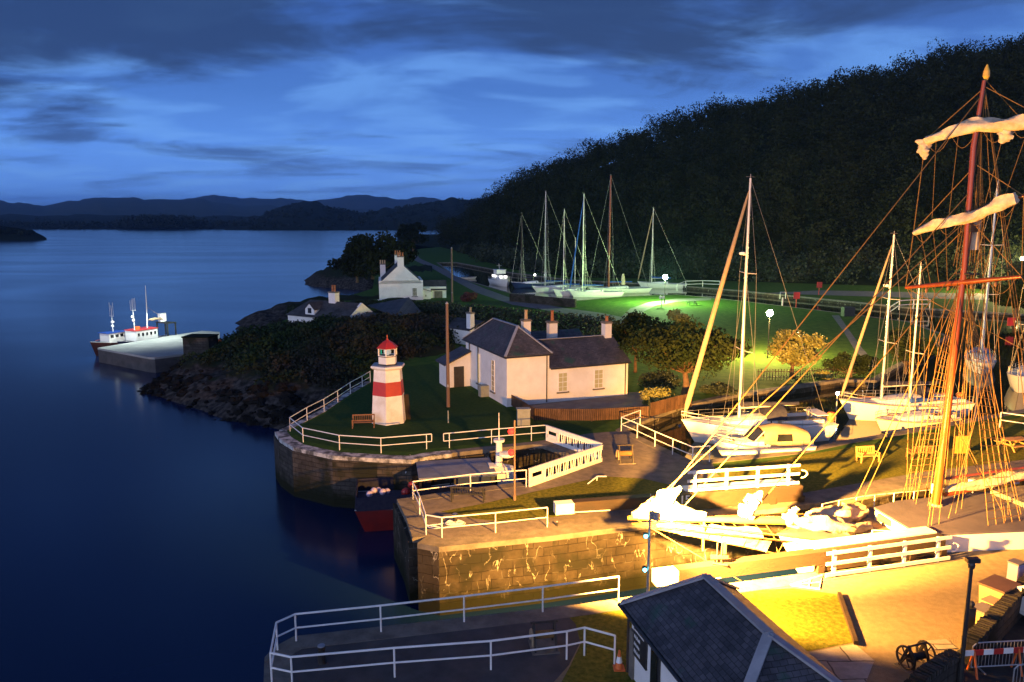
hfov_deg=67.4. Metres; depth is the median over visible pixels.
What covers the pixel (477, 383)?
window
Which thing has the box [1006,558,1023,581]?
service pillar
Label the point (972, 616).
gate pier
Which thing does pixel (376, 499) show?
work boat
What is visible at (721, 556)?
paddle gear
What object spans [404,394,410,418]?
door
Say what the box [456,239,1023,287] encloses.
hill foot undergrowth
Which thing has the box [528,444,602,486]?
gate parapet
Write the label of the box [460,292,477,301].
copper bush
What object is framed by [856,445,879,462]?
bench
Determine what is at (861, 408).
sailing yacht
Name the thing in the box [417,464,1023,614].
lock wall
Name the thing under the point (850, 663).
pavement
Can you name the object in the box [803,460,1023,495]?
pavement
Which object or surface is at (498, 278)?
motor cruiser
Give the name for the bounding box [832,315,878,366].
path
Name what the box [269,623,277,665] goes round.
railing
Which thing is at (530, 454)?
dock wall
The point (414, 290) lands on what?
window
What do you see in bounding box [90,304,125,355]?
fishing boat
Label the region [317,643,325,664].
bollard
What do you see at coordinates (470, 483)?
railing
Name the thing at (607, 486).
lawn
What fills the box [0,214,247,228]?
hills
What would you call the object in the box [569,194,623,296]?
sailing yacht
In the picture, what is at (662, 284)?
sailing yacht
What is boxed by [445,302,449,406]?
telegraph pole
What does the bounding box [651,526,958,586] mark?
lock gate
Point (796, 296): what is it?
life ring post
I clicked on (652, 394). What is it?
garden shrub
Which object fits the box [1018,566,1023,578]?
door
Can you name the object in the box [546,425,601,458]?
gate parapet
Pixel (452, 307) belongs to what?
hedge
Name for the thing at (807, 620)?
lawn
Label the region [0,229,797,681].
sea water
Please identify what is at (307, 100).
sky
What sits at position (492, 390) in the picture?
window
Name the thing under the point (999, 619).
yard wall
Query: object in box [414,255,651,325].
path
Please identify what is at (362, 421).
bench
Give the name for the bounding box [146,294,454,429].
headland
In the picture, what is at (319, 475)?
sea wall
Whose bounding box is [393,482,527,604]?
quay wall
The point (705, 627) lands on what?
lock shed
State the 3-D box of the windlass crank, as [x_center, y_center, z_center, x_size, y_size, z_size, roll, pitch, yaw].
[5.158,8.510,47.243,1.374,0.347,0.363,-4,10,-25]
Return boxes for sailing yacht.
[511,214,554,287]
[532,191,585,292]
[553,210,592,295]
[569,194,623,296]
[589,175,651,293]
[637,207,686,288]
[681,174,838,443]
[839,231,974,420]
[875,262,961,432]
[964,181,1003,373]
[1007,288,1023,392]
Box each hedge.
[418,300,476,318]
[462,302,615,335]
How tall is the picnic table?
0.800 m
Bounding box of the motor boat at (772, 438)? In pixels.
[711,423,816,457]
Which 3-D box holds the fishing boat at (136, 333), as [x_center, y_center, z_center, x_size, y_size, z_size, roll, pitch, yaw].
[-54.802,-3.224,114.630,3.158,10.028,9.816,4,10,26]
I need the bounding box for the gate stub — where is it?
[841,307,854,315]
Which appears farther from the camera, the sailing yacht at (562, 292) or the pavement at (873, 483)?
the sailing yacht at (562, 292)
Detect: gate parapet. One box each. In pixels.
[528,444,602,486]
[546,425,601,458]
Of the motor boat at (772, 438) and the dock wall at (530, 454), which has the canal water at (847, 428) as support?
the motor boat at (772, 438)
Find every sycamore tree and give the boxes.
[612,309,670,372]
[618,314,752,394]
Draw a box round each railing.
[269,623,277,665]
[269,626,615,681]
[276,576,619,649]
[289,371,370,430]
[289,417,431,452]
[412,469,526,498]
[412,481,547,537]
[443,425,545,447]
[621,410,710,462]
[677,280,718,287]
[889,299,930,311]
[999,412,1023,426]
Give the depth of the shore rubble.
77.22 m
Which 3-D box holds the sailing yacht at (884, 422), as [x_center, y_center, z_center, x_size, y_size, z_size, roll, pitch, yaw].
[32.422,0.623,60.964,7.839,13.792,2.767,-3,9,-17]
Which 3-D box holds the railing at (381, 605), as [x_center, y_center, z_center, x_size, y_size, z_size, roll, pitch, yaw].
[-2.209,10.726,30.789,13.879,1.190,0.536,-3,9,-15]
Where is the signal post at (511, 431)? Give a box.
[508,420,515,500]
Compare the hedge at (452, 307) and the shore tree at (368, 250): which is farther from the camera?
the shore tree at (368, 250)
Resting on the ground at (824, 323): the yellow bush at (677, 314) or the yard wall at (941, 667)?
the yellow bush at (677, 314)
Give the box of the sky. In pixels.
[0,0,1023,205]
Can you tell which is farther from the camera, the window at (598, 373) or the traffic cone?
the window at (598, 373)
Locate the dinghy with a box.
[460,276,476,278]
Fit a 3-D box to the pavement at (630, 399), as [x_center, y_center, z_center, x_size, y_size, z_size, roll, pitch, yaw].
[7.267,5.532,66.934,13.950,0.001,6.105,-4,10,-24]
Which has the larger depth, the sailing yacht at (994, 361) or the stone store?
the stone store
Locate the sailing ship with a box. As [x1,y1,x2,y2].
[627,64,1023,580]
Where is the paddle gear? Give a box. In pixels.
[710,542,727,565]
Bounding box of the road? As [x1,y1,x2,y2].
[775,290,988,299]
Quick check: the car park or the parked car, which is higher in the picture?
the parked car
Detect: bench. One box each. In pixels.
[352,414,374,428]
[450,486,484,502]
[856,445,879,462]
[906,446,933,459]
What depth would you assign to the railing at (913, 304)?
137.36 m
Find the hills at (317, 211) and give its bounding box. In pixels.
[225,197,491,229]
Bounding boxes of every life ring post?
[793,292,799,306]
[817,282,821,294]
[1007,318,1015,325]
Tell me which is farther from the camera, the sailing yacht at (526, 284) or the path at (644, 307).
the sailing yacht at (526, 284)
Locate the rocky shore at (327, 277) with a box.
[304,264,431,290]
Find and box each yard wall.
[904,649,959,681]
[961,576,1023,670]
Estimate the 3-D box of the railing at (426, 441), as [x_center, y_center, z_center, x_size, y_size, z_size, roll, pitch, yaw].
[-11.767,6.899,54.959,12.161,1.145,2.744,4,10,21]
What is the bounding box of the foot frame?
[790,574,822,589]
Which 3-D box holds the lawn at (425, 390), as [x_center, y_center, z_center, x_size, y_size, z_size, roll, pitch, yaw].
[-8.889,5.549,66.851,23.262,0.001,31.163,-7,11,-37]
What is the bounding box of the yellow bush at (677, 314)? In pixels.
[666,308,689,321]
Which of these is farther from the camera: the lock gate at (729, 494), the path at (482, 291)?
the path at (482, 291)
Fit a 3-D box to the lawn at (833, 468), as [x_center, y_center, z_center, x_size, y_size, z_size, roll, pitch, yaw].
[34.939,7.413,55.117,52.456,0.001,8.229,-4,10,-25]
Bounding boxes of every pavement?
[292,618,579,681]
[413,431,813,538]
[530,392,649,408]
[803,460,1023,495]
[809,644,873,681]
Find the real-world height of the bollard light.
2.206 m
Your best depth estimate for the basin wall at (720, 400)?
82.39 m
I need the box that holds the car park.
[957,615,1023,681]
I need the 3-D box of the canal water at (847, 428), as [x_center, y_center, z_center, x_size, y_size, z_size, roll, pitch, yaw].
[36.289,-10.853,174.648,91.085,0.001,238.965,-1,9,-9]
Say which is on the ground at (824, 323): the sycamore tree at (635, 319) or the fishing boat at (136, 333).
the sycamore tree at (635, 319)
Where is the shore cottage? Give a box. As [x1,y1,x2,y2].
[286,285,372,321]
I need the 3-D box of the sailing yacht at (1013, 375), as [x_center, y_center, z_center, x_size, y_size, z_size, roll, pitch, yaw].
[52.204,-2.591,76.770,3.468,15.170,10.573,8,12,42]
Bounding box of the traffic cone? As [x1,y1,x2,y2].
[613,650,624,671]
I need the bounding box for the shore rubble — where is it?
[137,356,325,428]
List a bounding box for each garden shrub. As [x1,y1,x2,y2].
[637,370,681,389]
[639,386,678,406]
[699,381,738,395]
[813,370,833,379]
[821,351,879,377]
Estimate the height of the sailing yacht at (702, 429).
20.322 m
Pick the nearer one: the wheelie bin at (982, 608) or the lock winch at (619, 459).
the wheelie bin at (982, 608)
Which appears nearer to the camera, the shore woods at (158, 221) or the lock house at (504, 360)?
the lock house at (504, 360)
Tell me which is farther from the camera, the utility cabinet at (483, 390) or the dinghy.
the dinghy
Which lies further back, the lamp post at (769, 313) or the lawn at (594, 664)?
the lamp post at (769, 313)
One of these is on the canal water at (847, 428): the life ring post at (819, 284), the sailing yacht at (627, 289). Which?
the sailing yacht at (627, 289)
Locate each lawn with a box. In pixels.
[293,364,611,451]
[441,476,676,522]
[562,610,635,681]
[691,417,1023,491]
[741,588,852,650]
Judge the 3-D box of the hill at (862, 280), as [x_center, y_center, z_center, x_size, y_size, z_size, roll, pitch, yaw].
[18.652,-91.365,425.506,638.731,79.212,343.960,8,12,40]
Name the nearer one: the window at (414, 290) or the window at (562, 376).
the window at (562, 376)
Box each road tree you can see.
[983,283,1023,317]
[1002,259,1023,283]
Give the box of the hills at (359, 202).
[186,195,442,208]
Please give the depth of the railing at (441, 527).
39.48 m
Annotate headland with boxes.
[0,226,46,240]
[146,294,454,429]
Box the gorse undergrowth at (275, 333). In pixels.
[175,299,461,399]
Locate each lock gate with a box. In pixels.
[553,464,807,514]
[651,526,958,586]
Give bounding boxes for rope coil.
[427,520,464,528]
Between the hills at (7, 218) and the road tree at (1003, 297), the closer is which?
the road tree at (1003, 297)
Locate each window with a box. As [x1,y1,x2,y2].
[412,288,417,296]
[476,353,480,384]
[490,359,494,393]
[557,372,568,393]
[593,369,604,389]
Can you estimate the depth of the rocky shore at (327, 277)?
223.76 m
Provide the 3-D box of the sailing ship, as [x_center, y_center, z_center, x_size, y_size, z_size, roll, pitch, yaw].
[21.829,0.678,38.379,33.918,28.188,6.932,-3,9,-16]
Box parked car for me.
[1016,585,1023,614]
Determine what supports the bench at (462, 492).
on the pavement at (652, 464)
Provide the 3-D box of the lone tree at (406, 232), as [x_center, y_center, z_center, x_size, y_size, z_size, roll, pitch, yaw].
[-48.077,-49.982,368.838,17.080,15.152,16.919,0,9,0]
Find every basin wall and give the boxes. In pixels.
[436,262,1023,430]
[616,409,1023,464]
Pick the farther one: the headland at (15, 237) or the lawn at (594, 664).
the headland at (15, 237)
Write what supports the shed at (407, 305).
on the ground at (824, 323)
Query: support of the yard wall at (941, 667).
on the car park
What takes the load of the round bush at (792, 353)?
on the ground at (824, 323)
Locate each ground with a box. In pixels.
[282,247,1023,519]
[554,549,1023,681]
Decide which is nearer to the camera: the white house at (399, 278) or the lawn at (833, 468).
the lawn at (833, 468)
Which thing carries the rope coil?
on the pavement at (652, 464)
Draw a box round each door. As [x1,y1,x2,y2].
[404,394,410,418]
[650,649,660,681]
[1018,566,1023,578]
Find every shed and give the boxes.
[350,297,419,319]
[617,573,841,681]
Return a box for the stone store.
[181,334,218,355]
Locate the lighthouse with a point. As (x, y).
(390, 404)
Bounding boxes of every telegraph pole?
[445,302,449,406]
[451,247,452,301]
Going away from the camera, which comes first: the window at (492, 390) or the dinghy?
the window at (492, 390)
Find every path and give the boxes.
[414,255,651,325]
[621,298,710,318]
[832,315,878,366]
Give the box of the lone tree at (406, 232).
[393,221,428,250]
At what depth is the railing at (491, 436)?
55.10 m
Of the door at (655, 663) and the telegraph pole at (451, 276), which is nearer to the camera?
the door at (655, 663)
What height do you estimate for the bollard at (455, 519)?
0.520 m
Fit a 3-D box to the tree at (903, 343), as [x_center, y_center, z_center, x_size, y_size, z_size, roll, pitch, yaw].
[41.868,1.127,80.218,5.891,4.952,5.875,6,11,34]
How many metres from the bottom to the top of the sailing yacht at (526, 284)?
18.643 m
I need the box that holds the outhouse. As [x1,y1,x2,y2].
[437,307,485,344]
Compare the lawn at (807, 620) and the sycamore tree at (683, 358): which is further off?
the sycamore tree at (683, 358)
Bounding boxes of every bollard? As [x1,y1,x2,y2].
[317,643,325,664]
[452,513,457,521]
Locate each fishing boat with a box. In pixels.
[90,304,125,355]
[117,286,176,343]
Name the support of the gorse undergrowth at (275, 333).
on the ground at (824, 323)
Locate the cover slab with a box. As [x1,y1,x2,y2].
[926,639,956,649]
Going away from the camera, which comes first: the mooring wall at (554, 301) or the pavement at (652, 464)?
the pavement at (652, 464)
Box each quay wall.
[264,549,1010,681]
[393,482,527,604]
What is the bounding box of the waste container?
[977,574,1021,602]
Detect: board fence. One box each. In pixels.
[511,395,648,421]
[649,394,691,417]
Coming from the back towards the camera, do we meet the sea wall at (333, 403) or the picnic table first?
the sea wall at (333, 403)
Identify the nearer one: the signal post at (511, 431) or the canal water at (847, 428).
the signal post at (511, 431)
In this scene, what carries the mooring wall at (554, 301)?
on the path at (482, 291)
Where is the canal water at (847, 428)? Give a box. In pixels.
[442,265,1023,460]
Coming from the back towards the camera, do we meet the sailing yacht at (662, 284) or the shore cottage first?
the sailing yacht at (662, 284)
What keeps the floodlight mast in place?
on the lawn at (594, 664)
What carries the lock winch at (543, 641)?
on the pavement at (528, 666)
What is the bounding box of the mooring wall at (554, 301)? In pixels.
[509,294,576,307]
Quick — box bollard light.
[836,392,838,410]
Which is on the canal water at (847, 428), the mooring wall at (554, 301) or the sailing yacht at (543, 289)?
the sailing yacht at (543, 289)
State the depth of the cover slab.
29.17 m
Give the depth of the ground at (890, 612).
32.25 m
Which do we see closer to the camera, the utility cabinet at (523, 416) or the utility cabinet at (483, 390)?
the utility cabinet at (523, 416)
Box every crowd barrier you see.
[970,640,1023,674]
[1012,664,1023,681]
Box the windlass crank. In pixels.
[587,476,606,483]
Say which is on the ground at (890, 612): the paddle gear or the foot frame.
the foot frame
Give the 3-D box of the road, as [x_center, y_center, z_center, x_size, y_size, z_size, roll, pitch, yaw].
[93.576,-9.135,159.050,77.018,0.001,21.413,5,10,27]
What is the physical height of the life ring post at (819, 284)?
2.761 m
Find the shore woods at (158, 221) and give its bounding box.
[0,197,488,235]
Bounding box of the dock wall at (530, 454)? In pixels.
[450,442,596,485]
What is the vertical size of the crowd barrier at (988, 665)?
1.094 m
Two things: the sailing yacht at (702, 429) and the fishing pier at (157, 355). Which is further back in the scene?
the fishing pier at (157, 355)
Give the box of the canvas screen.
[953,436,970,457]
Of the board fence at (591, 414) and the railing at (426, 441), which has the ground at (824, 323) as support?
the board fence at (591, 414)
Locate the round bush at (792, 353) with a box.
[764,328,828,376]
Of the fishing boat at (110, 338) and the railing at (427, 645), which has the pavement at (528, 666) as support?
the railing at (427, 645)
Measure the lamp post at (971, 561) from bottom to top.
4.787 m
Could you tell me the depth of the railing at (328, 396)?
65.79 m
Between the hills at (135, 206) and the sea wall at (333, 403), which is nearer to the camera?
the sea wall at (333, 403)
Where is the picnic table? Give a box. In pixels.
[994,436,1023,452]
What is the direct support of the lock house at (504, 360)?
on the ground at (824, 323)
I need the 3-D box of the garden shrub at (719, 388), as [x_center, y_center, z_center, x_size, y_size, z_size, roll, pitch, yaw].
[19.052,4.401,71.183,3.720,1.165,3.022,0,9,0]
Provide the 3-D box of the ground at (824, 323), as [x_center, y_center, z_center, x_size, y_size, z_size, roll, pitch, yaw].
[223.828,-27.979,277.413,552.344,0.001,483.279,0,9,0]
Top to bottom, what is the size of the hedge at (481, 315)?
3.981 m
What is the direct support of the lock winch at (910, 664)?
on the ground at (890, 612)
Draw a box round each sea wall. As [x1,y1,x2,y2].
[274,431,452,508]
[279,381,369,430]
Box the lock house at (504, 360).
[435,309,631,406]
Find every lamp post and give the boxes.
[767,310,772,357]
[956,557,980,681]
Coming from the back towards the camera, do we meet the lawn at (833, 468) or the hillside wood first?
the hillside wood
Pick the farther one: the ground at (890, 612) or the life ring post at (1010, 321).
the life ring post at (1010, 321)
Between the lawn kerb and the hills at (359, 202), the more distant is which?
the hills at (359, 202)
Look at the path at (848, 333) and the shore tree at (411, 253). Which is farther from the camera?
the shore tree at (411, 253)
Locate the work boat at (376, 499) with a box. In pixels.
[354,425,528,531]
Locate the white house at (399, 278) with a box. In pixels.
[378,250,446,299]
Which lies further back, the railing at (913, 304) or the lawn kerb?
the railing at (913, 304)
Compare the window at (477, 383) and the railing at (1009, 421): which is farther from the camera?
the window at (477, 383)
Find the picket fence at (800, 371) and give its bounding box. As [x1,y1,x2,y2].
[757,365,875,379]
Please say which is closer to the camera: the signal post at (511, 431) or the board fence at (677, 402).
the signal post at (511, 431)
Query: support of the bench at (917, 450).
on the lawn at (833, 468)
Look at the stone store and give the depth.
99.33 m
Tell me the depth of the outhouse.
99.19 m
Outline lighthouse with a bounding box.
[371,336,410,425]
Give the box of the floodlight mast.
[642,494,660,591]
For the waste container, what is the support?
on the ground at (890, 612)
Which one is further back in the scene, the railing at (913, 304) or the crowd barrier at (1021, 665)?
the railing at (913, 304)
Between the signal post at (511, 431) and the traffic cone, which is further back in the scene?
the signal post at (511, 431)
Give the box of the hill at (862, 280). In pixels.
[397,72,1023,288]
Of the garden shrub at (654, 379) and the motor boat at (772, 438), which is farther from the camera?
the garden shrub at (654, 379)
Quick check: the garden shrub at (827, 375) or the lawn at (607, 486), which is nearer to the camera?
the lawn at (607, 486)
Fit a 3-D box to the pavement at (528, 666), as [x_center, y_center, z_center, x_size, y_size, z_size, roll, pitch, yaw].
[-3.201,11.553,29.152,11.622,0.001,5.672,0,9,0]
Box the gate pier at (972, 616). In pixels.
[961,600,976,640]
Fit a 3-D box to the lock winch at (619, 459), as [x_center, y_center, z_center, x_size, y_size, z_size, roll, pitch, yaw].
[7.551,7.469,51.131,1.155,1.197,1.155,-1,9,-6]
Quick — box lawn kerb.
[837,591,858,644]
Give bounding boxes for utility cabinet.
[477,384,488,396]
[516,407,530,425]
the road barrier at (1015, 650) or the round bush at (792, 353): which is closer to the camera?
the road barrier at (1015, 650)
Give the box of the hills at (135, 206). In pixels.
[0,197,402,216]
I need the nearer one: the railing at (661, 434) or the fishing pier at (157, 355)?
the railing at (661, 434)
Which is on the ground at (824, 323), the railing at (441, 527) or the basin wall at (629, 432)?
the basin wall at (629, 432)
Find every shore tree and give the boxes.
[327,247,370,282]
[339,230,408,279]
[384,239,418,268]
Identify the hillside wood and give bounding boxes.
[430,32,1023,284]
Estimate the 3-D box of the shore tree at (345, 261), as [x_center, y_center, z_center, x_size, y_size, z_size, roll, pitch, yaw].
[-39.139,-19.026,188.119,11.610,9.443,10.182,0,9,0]
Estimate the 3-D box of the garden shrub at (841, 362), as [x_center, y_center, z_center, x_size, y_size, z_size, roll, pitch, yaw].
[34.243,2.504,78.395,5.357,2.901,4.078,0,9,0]
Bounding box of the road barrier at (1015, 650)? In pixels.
[965,647,1023,679]
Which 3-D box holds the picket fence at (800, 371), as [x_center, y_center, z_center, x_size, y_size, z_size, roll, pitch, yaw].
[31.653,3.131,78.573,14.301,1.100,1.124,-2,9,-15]
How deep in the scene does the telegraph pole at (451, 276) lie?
147.89 m
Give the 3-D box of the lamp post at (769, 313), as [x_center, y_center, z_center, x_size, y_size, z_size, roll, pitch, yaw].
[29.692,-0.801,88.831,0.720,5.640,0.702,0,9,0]
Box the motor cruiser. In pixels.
[488,265,509,286]
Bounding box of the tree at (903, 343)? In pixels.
[881,326,943,373]
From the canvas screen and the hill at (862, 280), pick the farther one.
the hill at (862, 280)
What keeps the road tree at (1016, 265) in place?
on the ground at (824, 323)
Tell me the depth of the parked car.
30.86 m
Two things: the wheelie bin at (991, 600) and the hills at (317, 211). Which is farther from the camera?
the hills at (317, 211)
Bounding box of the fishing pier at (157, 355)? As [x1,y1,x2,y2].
[98,331,219,372]
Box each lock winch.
[528,620,559,655]
[615,444,635,464]
[894,640,935,674]
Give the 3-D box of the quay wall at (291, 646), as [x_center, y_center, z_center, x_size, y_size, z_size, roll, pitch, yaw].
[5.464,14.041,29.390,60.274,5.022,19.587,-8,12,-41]
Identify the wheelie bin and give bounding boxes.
[974,602,990,623]
[980,595,998,605]
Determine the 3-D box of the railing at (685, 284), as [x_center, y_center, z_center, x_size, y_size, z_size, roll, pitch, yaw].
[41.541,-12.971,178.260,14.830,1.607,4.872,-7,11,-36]

